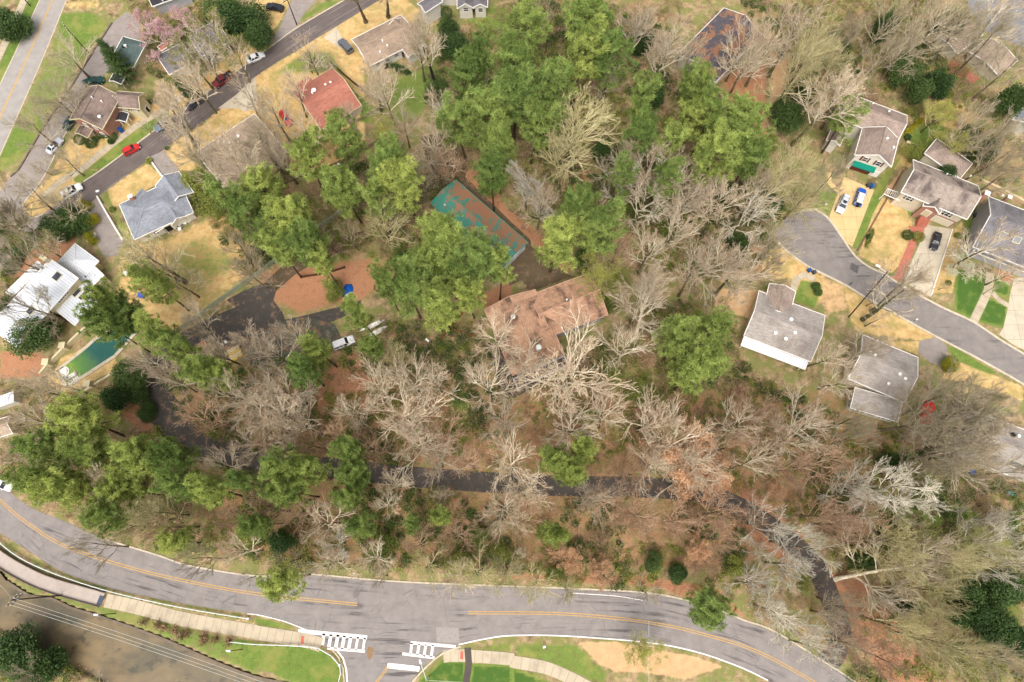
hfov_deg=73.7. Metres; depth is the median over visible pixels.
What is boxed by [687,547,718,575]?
bush
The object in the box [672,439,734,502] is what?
beech tree
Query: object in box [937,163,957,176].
evergreen tree
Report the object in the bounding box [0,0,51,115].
lane marking
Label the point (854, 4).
brushwood
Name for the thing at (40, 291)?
bare tree
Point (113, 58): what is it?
cedar tree
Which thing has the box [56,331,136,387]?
swimming pool
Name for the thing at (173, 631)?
dormant shrub
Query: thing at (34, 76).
kerb strip
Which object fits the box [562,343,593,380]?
bare tree
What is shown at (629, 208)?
bush
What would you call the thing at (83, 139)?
garden shrub
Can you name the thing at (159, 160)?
driveway
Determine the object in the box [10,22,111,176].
kerb
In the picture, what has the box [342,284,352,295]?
tarpaulin
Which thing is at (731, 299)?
bare tree
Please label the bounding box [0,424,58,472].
bare tree
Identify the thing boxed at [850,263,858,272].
road patch
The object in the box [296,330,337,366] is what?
pine tree
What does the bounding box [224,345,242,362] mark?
lumber stack
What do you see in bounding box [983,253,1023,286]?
bare tree
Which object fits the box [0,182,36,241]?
bare tree
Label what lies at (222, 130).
bare tree
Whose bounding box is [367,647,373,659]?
mud patch
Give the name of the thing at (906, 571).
bare tree
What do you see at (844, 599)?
bare tree
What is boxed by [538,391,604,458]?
bare tree
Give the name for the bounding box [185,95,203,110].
parked car
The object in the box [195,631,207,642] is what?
dormant shrub
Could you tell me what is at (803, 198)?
bare tree
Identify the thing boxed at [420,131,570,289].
service yard
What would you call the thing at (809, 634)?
bare tree
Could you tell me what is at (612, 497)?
bare tree
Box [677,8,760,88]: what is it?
leafy roof house
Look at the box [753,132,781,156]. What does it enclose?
bush
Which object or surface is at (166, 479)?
pine tree
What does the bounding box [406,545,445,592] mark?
bare tree
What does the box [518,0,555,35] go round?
bare tree
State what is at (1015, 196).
garden wall
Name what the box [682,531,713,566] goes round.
beech tree
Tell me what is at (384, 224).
bare tree
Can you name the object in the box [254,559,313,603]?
pine tree
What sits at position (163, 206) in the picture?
bluegrey house
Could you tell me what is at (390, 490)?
bare tree
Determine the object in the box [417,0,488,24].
white house
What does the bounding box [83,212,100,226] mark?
shrub
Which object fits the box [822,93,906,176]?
shuttered house
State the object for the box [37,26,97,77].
bare tree
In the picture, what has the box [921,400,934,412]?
parasol
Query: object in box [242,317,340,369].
parking area
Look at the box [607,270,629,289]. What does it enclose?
bush
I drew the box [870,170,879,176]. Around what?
door
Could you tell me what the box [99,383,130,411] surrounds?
evergreen tree
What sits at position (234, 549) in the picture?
bare tree
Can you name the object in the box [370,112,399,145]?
budding tree
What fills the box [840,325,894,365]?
bare tree
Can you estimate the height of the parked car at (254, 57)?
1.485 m
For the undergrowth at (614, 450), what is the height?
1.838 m
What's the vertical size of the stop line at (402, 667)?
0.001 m
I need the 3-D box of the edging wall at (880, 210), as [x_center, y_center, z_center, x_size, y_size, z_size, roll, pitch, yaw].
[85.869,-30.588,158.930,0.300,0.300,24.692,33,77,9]
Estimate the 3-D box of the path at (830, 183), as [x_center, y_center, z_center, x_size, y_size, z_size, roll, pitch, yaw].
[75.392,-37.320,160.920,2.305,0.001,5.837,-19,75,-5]
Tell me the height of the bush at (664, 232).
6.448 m
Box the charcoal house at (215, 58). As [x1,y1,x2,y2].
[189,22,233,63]
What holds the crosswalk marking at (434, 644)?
on the side road at (361, 666)
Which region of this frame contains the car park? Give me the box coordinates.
[968,0,1023,45]
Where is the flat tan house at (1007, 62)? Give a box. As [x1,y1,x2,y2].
[933,19,1017,81]
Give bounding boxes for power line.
[12,605,238,681]
[14,598,260,681]
[14,602,248,681]
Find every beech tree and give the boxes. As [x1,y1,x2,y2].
[526,430,542,447]
[546,545,584,575]
[552,412,569,424]
[583,551,614,592]
[637,411,715,509]
[640,404,664,429]
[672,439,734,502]
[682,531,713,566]
[685,437,711,475]
[708,468,730,492]
[757,478,787,503]
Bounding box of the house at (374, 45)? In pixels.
[351,14,426,71]
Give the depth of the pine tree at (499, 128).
137.62 m
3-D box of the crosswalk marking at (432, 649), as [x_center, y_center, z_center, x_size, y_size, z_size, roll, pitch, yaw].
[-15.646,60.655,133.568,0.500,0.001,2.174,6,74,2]
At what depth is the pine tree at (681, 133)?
141.85 m
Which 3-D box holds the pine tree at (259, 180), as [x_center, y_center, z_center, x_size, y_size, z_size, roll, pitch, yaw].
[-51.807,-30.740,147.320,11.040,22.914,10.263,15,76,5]
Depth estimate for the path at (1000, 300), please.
153.03 m
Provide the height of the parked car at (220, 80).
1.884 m
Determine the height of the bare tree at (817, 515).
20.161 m
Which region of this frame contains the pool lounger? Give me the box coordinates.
[65,371,76,379]
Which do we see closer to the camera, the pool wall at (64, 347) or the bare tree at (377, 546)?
the bare tree at (377, 546)
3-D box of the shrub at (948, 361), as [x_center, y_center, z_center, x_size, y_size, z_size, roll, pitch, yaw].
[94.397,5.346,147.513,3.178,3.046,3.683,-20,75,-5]
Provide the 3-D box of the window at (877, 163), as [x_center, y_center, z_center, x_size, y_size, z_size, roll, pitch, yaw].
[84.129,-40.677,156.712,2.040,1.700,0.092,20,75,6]
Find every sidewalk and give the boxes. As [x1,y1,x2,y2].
[0,0,27,60]
[43,39,253,195]
[103,594,323,651]
[443,649,590,681]
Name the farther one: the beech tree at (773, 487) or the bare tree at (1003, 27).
the bare tree at (1003, 27)
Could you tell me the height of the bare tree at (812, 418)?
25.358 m
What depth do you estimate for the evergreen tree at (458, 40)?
164.43 m
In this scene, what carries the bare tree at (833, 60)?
on the ground at (586, 658)
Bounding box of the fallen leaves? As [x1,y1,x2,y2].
[0,0,1023,681]
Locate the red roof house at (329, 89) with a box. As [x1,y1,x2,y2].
[294,68,361,129]
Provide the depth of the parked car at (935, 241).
155.63 m
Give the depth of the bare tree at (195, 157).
148.53 m
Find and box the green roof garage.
[431,180,528,268]
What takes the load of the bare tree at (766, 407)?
on the ground at (586, 658)
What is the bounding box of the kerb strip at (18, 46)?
[0,0,39,84]
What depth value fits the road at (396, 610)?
135.77 m
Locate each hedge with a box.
[0,222,48,278]
[93,134,106,140]
[381,61,411,74]
[865,228,874,248]
[903,116,924,134]
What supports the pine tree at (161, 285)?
on the ground at (586, 658)
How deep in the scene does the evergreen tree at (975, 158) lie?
158.09 m
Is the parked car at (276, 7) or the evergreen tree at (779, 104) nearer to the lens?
the evergreen tree at (779, 104)
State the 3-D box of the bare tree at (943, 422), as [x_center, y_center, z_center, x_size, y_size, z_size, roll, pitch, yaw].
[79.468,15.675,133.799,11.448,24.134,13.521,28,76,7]
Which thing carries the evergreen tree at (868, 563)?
on the ground at (586, 658)
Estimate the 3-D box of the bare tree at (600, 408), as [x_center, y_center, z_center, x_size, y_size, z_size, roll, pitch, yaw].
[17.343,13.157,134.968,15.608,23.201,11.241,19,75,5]
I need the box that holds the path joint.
[96,595,103,604]
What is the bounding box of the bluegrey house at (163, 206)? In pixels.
[119,171,196,242]
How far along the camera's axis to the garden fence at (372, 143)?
162.49 m
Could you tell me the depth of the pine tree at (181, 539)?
125.78 m
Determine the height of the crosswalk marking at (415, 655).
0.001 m
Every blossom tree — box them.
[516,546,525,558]
[945,254,974,280]
[949,244,965,256]
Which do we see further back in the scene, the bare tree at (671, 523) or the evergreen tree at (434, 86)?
the evergreen tree at (434, 86)
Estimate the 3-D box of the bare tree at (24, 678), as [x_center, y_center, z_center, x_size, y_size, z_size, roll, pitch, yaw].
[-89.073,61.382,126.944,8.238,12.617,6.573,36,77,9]
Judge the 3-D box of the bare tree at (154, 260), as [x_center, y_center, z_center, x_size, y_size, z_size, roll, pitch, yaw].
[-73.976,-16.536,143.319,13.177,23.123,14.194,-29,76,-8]
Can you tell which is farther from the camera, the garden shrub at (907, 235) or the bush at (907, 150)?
the bush at (907, 150)
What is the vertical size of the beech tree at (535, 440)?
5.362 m
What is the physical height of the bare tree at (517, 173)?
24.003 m
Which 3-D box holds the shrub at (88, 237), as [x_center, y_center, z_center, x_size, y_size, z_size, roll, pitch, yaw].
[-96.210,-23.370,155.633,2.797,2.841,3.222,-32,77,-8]
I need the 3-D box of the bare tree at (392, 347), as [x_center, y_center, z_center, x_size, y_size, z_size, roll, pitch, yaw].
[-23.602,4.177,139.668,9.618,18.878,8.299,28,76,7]
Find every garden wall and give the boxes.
[96,196,123,240]
[980,179,1023,203]
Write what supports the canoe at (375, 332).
on the ground at (586, 658)
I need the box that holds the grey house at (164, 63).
[157,38,196,76]
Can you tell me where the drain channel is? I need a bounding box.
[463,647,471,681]
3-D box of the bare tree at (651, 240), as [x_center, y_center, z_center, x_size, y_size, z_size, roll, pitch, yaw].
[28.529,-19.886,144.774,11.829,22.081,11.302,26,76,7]
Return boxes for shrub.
[73,134,85,144]
[77,199,93,210]
[82,231,98,244]
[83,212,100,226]
[84,137,97,148]
[106,132,117,140]
[108,206,114,212]
[137,616,149,628]
[145,157,152,163]
[148,617,162,630]
[157,622,169,635]
[166,624,182,639]
[174,629,186,645]
[182,626,192,639]
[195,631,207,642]
[197,634,210,647]
[209,632,220,644]
[218,634,235,649]
[440,6,452,16]
[450,444,463,455]
[811,282,820,289]
[814,288,822,295]
[902,229,913,239]
[904,134,911,140]
[913,231,924,241]
[940,357,957,372]
[941,355,960,372]
[954,232,961,238]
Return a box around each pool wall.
[38,327,86,374]
[80,373,112,394]
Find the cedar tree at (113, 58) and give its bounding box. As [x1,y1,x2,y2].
[95,38,141,91]
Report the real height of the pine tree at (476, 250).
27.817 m
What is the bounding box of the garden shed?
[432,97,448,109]
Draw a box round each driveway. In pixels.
[85,198,123,256]
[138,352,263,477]
[142,307,851,668]
[151,151,178,174]
[197,283,360,347]
[219,97,235,107]
[228,76,255,111]
[265,178,436,290]
[273,0,315,41]
[324,27,342,49]
[829,177,873,245]
[905,225,951,296]
[918,337,947,365]
[999,277,1023,349]
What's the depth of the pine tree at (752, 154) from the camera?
142.87 m
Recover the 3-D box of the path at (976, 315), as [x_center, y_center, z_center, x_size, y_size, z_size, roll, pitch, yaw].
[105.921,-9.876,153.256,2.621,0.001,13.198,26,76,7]
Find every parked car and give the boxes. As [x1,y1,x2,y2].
[0,477,12,491]
[45,137,63,154]
[60,183,82,198]
[62,116,76,131]
[82,76,104,86]
[121,143,140,155]
[153,116,173,132]
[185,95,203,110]
[211,70,234,88]
[246,51,264,64]
[265,2,284,12]
[278,109,293,126]
[332,335,354,350]
[337,38,353,54]
[835,194,850,213]
[853,187,866,206]
[929,231,941,250]
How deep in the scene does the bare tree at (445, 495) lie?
131.60 m
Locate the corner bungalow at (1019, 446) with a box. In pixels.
[940,405,1023,481]
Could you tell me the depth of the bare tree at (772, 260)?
140.87 m
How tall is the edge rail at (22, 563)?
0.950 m
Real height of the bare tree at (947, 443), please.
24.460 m
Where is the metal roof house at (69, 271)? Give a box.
[0,243,110,351]
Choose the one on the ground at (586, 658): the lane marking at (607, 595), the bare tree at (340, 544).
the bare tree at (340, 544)
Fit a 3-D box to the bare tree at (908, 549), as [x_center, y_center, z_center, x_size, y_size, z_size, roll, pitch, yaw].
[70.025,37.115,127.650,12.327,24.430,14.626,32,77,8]
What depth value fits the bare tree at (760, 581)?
126.46 m
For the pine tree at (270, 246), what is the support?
on the ground at (586, 658)
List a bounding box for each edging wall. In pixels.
[857,170,903,250]
[931,229,952,295]
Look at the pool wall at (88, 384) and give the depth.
147.01 m
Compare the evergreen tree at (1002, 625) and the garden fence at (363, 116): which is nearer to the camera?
the evergreen tree at (1002, 625)
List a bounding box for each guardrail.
[0,543,248,619]
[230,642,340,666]
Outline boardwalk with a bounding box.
[0,551,105,605]
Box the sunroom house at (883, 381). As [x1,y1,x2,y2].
[840,334,917,421]
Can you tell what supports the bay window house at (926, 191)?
on the ground at (586, 658)
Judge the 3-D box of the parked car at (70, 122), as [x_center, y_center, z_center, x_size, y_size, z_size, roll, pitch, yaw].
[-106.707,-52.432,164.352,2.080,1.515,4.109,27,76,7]
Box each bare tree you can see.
[0,97,73,153]
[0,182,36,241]
[0,198,44,237]
[0,223,56,273]
[0,279,69,340]
[0,363,71,422]
[0,394,72,444]
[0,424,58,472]
[0,651,43,681]
[2,170,58,216]
[17,227,64,260]
[24,157,52,175]
[25,62,90,121]
[26,364,99,397]
[32,178,91,225]
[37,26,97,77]
[45,135,88,182]
[46,85,84,120]
[58,528,128,578]
[61,78,87,108]
[66,500,120,541]
[77,497,146,544]
[83,460,146,503]
[87,667,108,681]
[108,488,175,544]
[113,225,195,299]
[114,239,158,272]
[121,240,181,298]
[122,342,180,379]
[122,490,191,536]
[134,505,199,549]
[135,118,151,133]
[144,82,197,148]
[145,357,197,401]
[150,260,209,304]
[153,105,209,171]
[154,78,198,130]
[164,27,213,88]
[167,541,227,581]
[168,59,217,113]
[171,388,233,435]
[178,138,226,184]
[178,295,222,342]
[179,340,229,393]
[182,4,227,61]
[182,23,225,77]
[192,439,250,479]
[194,327,241,365]
[198,120,263,188]
[199,367,276,436]
[207,495,260,540]
[208,26,252,82]
[210,530,263,568]
[215,227,262,268]
[217,246,270,289]
[221,138,282,190]
[223,318,279,370]
[224,114,288,169]
[224,162,248,192]
[225,68,264,119]
[228,374,300,449]
[228,421,289,464]
[230,117,289,173]
[236,356,322,422]
[237,567,254,592]
[239,81,292,148]
[244,324,303,380]
[246,478,293,536]
[247,383,323,454]
[247,406,303,458]
[255,136,305,184]
[255,267,284,289]
[260,382,324,446]
[265,547,308,575]
[271,495,320,537]
[272,315,310,353]
[278,66,311,116]
[283,108,325,150]
[290,422,331,459]
[291,30,324,75]
[295,539,362,586]
[296,50,323,73]
[300,490,359,548]
[311,216,334,250]
[313,51,337,72]
[313,522,351,561]
[321,413,362,450]
[325,393,377,435]
[328,497,351,523]
[331,218,359,250]
[337,100,366,144]
[342,0,367,23]
[348,347,404,420]
[350,534,396,575]
[353,427,394,470]
[354,54,398,111]
[357,197,419,253]
[358,63,417,127]
[361,366,453,449]
[362,562,389,589]
[365,481,402,519]
[370,337,413,376]
[376,412,457,494]
[377,0,394,18]
[377,345,445,441]
[378,465,414,504]
[385,95,429,147]
[389,9,447,82]
[399,521,443,566]
[404,362,473,406]
[406,14,443,85]
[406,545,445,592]
[408,110,461,178]
[409,156,436,208]
[412,431,471,488]
[419,403,468,456]
[420,144,450,187]
[421,83,456,129]
[423,485,457,514]
[431,140,469,181]
[437,517,477,561]
[439,556,477,600]
[441,440,484,479]
[451,536,509,597]
[455,67,497,98]
[459,342,522,415]
[468,305,526,376]
[475,386,530,444]
[476,507,509,537]
[477,475,536,547]
[485,421,553,505]
[485,543,526,596]
[498,2,526,39]
[499,326,561,394]
[501,295,638,417]
[504,159,554,220]
[504,460,554,518]
[505,496,545,540]
[510,171,547,210]
[510,556,560,605]
[517,184,562,229]
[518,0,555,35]
[519,76,627,182]
[528,117,597,186]
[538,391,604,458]
[555,378,636,434]
[556,575,584,608]
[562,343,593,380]
[570,479,625,533]
[573,374,614,411]
[584,319,657,379]
[585,477,632,523]
[589,53,619,104]
[589,137,640,201]
[600,156,648,204]
[601,437,652,501]
[604,258,674,336]
[605,230,637,268]
[607,384,684,450]
[614,2,664,67]
[615,167,677,231]
[615,218,674,273]
[619,487,661,536]
[623,264,670,346]
[627,134,681,180]
[628,442,679,499]
[630,579,665,609]
[633,154,692,224]
[638,145,697,209]
[638,410,689,455]
[638,428,732,508]
[642,29,698,82]
[644,391,730,492]
[649,187,706,261]
[653,12,692,65]
[653,497,705,539]
[656,167,721,223]
[666,235,731,296]
[669,30,711,95]
[682,224,756,309]
[686,486,746,538]
[687,165,760,239]
[700,419,762,475]
[701,516,738,556]
[705,224,783,311]
[705,391,768,445]
[710,23,777,94]
[713,430,785,480]
[715,284,748,310]
[715,558,781,614]
[716,12,776,81]
[716,12,790,86]
[720,187,780,240]
[727,504,769,537]
[731,390,793,449]
[733,157,800,220]
[734,157,788,223]
[739,490,813,548]
[740,542,817,594]
[745,241,786,297]
[751,218,807,270]
[752,20,841,107]
[753,580,806,636]
[755,135,823,211]
[755,523,842,579]
[756,593,831,665]
[758,378,845,456]
[758,448,819,497]
[762,0,834,78]
[766,407,832,466]
[776,627,844,676]
[782,168,838,232]
[787,38,870,115]
[787,65,872,146]
[790,2,848,76]
[791,434,855,498]
[793,495,858,543]
[803,590,846,635]
[806,336,860,375]
[809,63,877,129]
[809,498,869,559]
[812,149,854,203]
[814,362,868,399]
[814,466,887,510]
[816,589,877,634]
[818,411,885,454]
[820,621,880,676]
[823,10,874,73]
[823,401,878,443]
[826,626,872,664]
[830,485,891,548]
[832,454,893,515]
[832,512,968,622]
[835,331,867,352]
[838,455,944,530]
[838,499,933,579]
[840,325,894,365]
[849,533,933,609]
[854,627,920,681]
[855,0,923,56]
[857,22,909,89]
[860,254,935,321]
[860,595,935,657]
[861,310,891,330]
[865,293,880,312]
[869,253,944,311]
[871,459,951,530]
[876,16,933,79]
[877,380,966,449]
[886,436,962,499]
[886,511,963,562]
[886,605,975,680]
[888,561,977,629]
[893,354,1006,440]
[897,425,996,478]
[904,520,992,596]
[905,0,959,62]
[905,406,1014,476]
[910,379,1012,470]
[911,0,973,52]
[918,420,1014,499]
[920,622,1005,681]
[928,0,997,64]
[934,389,1022,453]
[937,282,952,294]
[938,399,1023,464]
[940,214,1022,282]
[940,432,1023,491]
[942,371,1014,428]
[943,511,1023,585]
[945,94,1000,156]
[946,510,1023,569]
[947,502,1023,552]
[953,0,1023,74]
[959,104,1023,158]
[960,544,1023,591]
[961,638,1023,681]
[964,119,1023,179]
[966,0,1023,53]
[970,31,1023,101]
[971,450,1023,494]
[976,149,1023,200]
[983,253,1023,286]
[983,280,1004,295]
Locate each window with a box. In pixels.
[859,156,870,162]
[873,160,884,166]
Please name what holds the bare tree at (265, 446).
on the ground at (586, 658)
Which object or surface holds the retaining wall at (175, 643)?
on the ground at (586, 658)
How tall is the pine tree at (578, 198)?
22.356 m
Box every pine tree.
[0,460,90,506]
[7,425,98,467]
[24,462,98,511]
[42,389,125,446]
[53,429,120,471]
[71,297,152,353]
[77,496,152,538]
[78,276,144,316]
[90,464,165,505]
[102,290,150,335]
[107,433,187,478]
[119,258,189,310]
[132,308,191,348]
[138,322,201,366]
[143,435,212,474]
[148,455,210,503]
[153,521,200,555]
[174,353,236,391]
[182,470,242,511]
[199,356,247,393]
[202,171,262,242]
[221,183,267,243]
[221,468,265,494]
[234,507,284,539]
[236,161,286,219]
[251,224,302,278]
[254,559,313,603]
[255,478,319,509]
[257,442,311,487]
[260,191,316,235]
[276,215,337,268]
[279,451,332,488]
[282,124,330,203]
[285,350,327,390]
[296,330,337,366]
[305,239,342,290]
[319,163,361,223]
[320,105,368,181]
[327,431,374,465]
[328,482,368,512]
[333,459,371,498]
[340,291,374,336]
[342,510,379,542]
[356,334,387,365]
[357,177,398,239]
[364,131,415,195]
[366,257,399,313]
[373,153,425,222]
[389,254,433,320]
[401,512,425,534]
[403,242,446,287]
[411,208,463,266]
[416,275,464,331]
[426,238,465,298]
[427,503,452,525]
[434,90,479,161]
[439,225,504,283]
[445,48,487,99]
[449,275,486,318]
[459,22,492,87]
[459,82,514,150]
[471,145,511,210]
[478,107,518,192]
[485,23,535,83]
[488,61,546,140]
[488,245,519,300]
[503,0,554,65]
[516,94,565,163]
[526,55,581,118]
[533,210,591,272]
[538,443,570,480]
[542,520,571,548]
[554,179,602,240]
[554,455,589,488]
[560,0,617,48]
[560,11,612,110]
[570,194,627,255]
[570,430,600,466]
[587,24,639,100]
[601,149,640,201]
[617,102,660,161]
[625,68,662,139]
[646,155,686,214]
[651,312,702,368]
[652,121,693,180]
[664,93,715,156]
[665,349,722,395]
[677,56,717,101]
[677,328,733,378]
[682,585,737,631]
[687,81,727,154]
[688,115,744,195]
[694,305,737,344]
[706,90,777,166]
[726,134,772,187]
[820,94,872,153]
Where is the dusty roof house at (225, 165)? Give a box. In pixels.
[198,113,287,192]
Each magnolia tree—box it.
[125,8,152,40]
[135,17,183,63]
[164,3,201,35]
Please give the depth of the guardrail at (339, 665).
133.09 m
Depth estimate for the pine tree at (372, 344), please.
130.15 m
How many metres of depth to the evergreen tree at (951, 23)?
166.53 m
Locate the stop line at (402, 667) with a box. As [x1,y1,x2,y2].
[387,663,419,671]
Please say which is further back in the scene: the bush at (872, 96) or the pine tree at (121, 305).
the bush at (872, 96)
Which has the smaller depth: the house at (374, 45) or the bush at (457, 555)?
the bush at (457, 555)
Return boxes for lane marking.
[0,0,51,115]
[0,0,52,117]
[0,499,356,603]
[0,502,356,605]
[247,613,305,629]
[336,650,347,681]
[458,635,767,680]
[468,611,815,681]
[468,613,810,681]
[574,593,642,600]
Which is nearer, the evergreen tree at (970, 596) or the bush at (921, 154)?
the evergreen tree at (970, 596)
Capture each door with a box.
[162,225,174,232]
[515,247,523,258]
[848,163,870,174]
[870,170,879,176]
[920,209,932,216]
[930,215,953,226]
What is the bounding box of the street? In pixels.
[54,0,378,211]
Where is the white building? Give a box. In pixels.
[0,391,21,409]
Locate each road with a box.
[0,0,64,151]
[0,12,139,270]
[0,489,853,681]
[306,629,462,681]
[775,210,1023,382]
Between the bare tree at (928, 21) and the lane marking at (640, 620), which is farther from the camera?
the bare tree at (928, 21)
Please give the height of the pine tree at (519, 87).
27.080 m
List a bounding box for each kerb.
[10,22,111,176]
[22,132,66,217]
[84,1,342,181]
[106,539,854,681]
[332,649,344,681]
[412,646,460,681]
[777,240,1023,384]
[801,208,1023,354]
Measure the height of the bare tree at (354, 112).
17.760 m
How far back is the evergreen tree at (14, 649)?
128.63 m
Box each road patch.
[436,627,458,642]
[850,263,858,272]
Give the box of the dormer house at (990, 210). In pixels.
[964,194,1023,277]
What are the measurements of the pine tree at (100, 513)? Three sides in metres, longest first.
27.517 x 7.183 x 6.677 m
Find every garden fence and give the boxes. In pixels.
[174,209,342,330]
[302,266,345,277]
[331,62,370,95]
[331,138,379,165]
[356,103,385,121]
[440,311,462,338]
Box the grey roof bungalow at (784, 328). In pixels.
[739,283,824,369]
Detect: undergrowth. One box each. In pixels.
[0,0,1023,681]
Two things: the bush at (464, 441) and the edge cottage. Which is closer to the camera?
the bush at (464, 441)
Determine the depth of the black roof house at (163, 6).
172.33 m
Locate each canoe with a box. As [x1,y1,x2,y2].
[360,319,384,330]
[370,326,387,335]
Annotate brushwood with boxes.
[0,0,1023,681]
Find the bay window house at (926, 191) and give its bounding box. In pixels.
[879,138,990,227]
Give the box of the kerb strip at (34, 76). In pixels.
[0,0,66,154]
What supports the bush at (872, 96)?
on the ground at (586, 658)
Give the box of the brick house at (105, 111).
[69,85,151,141]
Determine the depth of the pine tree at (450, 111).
146.07 m
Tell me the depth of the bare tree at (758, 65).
154.34 m
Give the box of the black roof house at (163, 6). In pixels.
[149,0,192,13]
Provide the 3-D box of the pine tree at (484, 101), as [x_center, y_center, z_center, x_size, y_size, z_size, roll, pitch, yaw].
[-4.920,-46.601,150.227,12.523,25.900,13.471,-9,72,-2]
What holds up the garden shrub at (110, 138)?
on the ground at (586, 658)
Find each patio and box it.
[482,342,572,397]
[944,61,979,82]
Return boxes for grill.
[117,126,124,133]
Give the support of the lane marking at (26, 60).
on the road at (20, 90)
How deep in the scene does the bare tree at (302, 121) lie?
149.74 m
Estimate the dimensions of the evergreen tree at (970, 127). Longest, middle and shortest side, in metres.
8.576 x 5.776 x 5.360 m
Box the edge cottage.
[1007,108,1023,135]
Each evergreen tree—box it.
[0,6,35,42]
[0,295,12,311]
[0,620,42,681]
[3,314,63,359]
[10,643,70,681]
[37,212,73,243]
[49,204,93,237]
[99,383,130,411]
[109,357,150,393]
[128,383,149,405]
[135,398,157,422]
[173,74,199,99]
[200,0,241,25]
[218,0,271,39]
[243,18,274,51]
[267,527,295,553]
[393,252,411,273]
[423,76,449,107]
[437,13,459,44]
[440,30,469,62]
[574,248,596,271]
[589,136,619,166]
[626,24,656,56]
[640,79,666,110]
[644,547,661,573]
[667,562,687,585]
[709,179,739,209]
[725,231,752,261]
[758,192,785,220]
[766,95,794,118]
[771,103,807,136]
[785,79,815,110]
[845,546,877,574]
[868,8,901,43]
[876,451,909,471]
[884,53,925,88]
[888,590,925,616]
[899,76,935,105]
[908,547,948,578]
[921,67,958,101]
[932,7,970,35]
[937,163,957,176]
[945,574,987,604]
[949,598,995,632]
[951,124,985,146]
[963,134,1004,164]
[973,567,1023,612]
[979,604,1021,650]
[989,81,1023,120]
[1004,625,1023,658]
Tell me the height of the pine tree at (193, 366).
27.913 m
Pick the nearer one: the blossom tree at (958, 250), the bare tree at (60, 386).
the bare tree at (60, 386)
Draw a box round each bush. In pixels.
[179,170,207,203]
[190,159,210,181]
[192,193,225,219]
[233,529,259,551]
[306,512,329,538]
[322,278,345,302]
[370,530,401,563]
[391,243,410,257]
[422,443,449,462]
[445,550,473,576]
[446,80,460,97]
[452,427,467,445]
[466,523,490,549]
[478,177,505,198]
[489,539,511,564]
[534,520,550,545]
[544,563,568,586]
[572,405,598,430]
[586,527,611,553]
[595,354,622,382]
[602,293,617,316]
[603,504,631,533]
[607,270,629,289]
[622,377,651,405]
[624,194,646,220]
[627,513,656,543]
[629,346,656,369]
[648,235,668,260]
[655,214,683,242]
[658,514,685,546]
[681,498,711,524]
[682,252,705,277]
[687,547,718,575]
[724,379,750,404]
[725,553,746,577]
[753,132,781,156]
[863,87,889,107]
[874,527,908,554]
[901,143,924,160]
[901,428,924,451]
[909,139,929,163]
[914,468,943,493]
[970,496,1004,529]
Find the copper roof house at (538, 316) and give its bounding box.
[484,273,607,391]
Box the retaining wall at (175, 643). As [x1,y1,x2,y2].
[6,580,285,681]
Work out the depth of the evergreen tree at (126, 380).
142.51 m
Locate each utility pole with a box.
[6,593,61,605]
[62,22,89,53]
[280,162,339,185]
[282,0,296,24]
[848,264,890,317]
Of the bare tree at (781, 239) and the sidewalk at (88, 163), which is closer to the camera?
the bare tree at (781, 239)
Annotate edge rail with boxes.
[0,548,105,592]
[0,568,100,606]
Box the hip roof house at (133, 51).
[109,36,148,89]
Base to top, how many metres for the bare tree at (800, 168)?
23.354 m
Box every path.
[790,272,815,290]
[827,172,840,191]
[894,226,924,281]
[970,272,993,322]
[991,291,1010,307]
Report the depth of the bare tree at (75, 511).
128.20 m
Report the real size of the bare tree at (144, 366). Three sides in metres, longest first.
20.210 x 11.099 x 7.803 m
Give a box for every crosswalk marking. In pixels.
[298,629,366,638]
[327,634,331,647]
[327,647,364,652]
[334,635,339,648]
[341,636,345,648]
[347,637,351,649]
[402,652,434,658]
[411,641,455,647]
[430,645,433,656]
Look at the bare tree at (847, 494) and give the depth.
130.30 m
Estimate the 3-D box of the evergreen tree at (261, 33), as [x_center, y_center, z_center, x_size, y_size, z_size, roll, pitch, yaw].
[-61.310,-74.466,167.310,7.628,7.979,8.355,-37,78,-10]
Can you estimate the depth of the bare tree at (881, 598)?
124.55 m
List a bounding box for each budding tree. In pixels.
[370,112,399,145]
[574,247,625,304]
[622,628,669,671]
[920,99,964,142]
[936,126,976,167]
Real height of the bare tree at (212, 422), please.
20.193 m
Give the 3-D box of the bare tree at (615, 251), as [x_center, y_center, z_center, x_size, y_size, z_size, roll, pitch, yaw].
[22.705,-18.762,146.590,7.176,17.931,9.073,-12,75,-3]
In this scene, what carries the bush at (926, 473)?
on the ground at (586, 658)
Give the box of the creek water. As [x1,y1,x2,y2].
[0,573,268,681]
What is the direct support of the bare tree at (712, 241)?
on the ground at (586, 658)
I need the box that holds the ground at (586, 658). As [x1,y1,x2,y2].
[0,0,1023,681]
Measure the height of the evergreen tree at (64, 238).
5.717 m
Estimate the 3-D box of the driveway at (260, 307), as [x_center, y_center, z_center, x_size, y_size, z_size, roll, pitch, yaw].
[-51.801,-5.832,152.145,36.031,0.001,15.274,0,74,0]

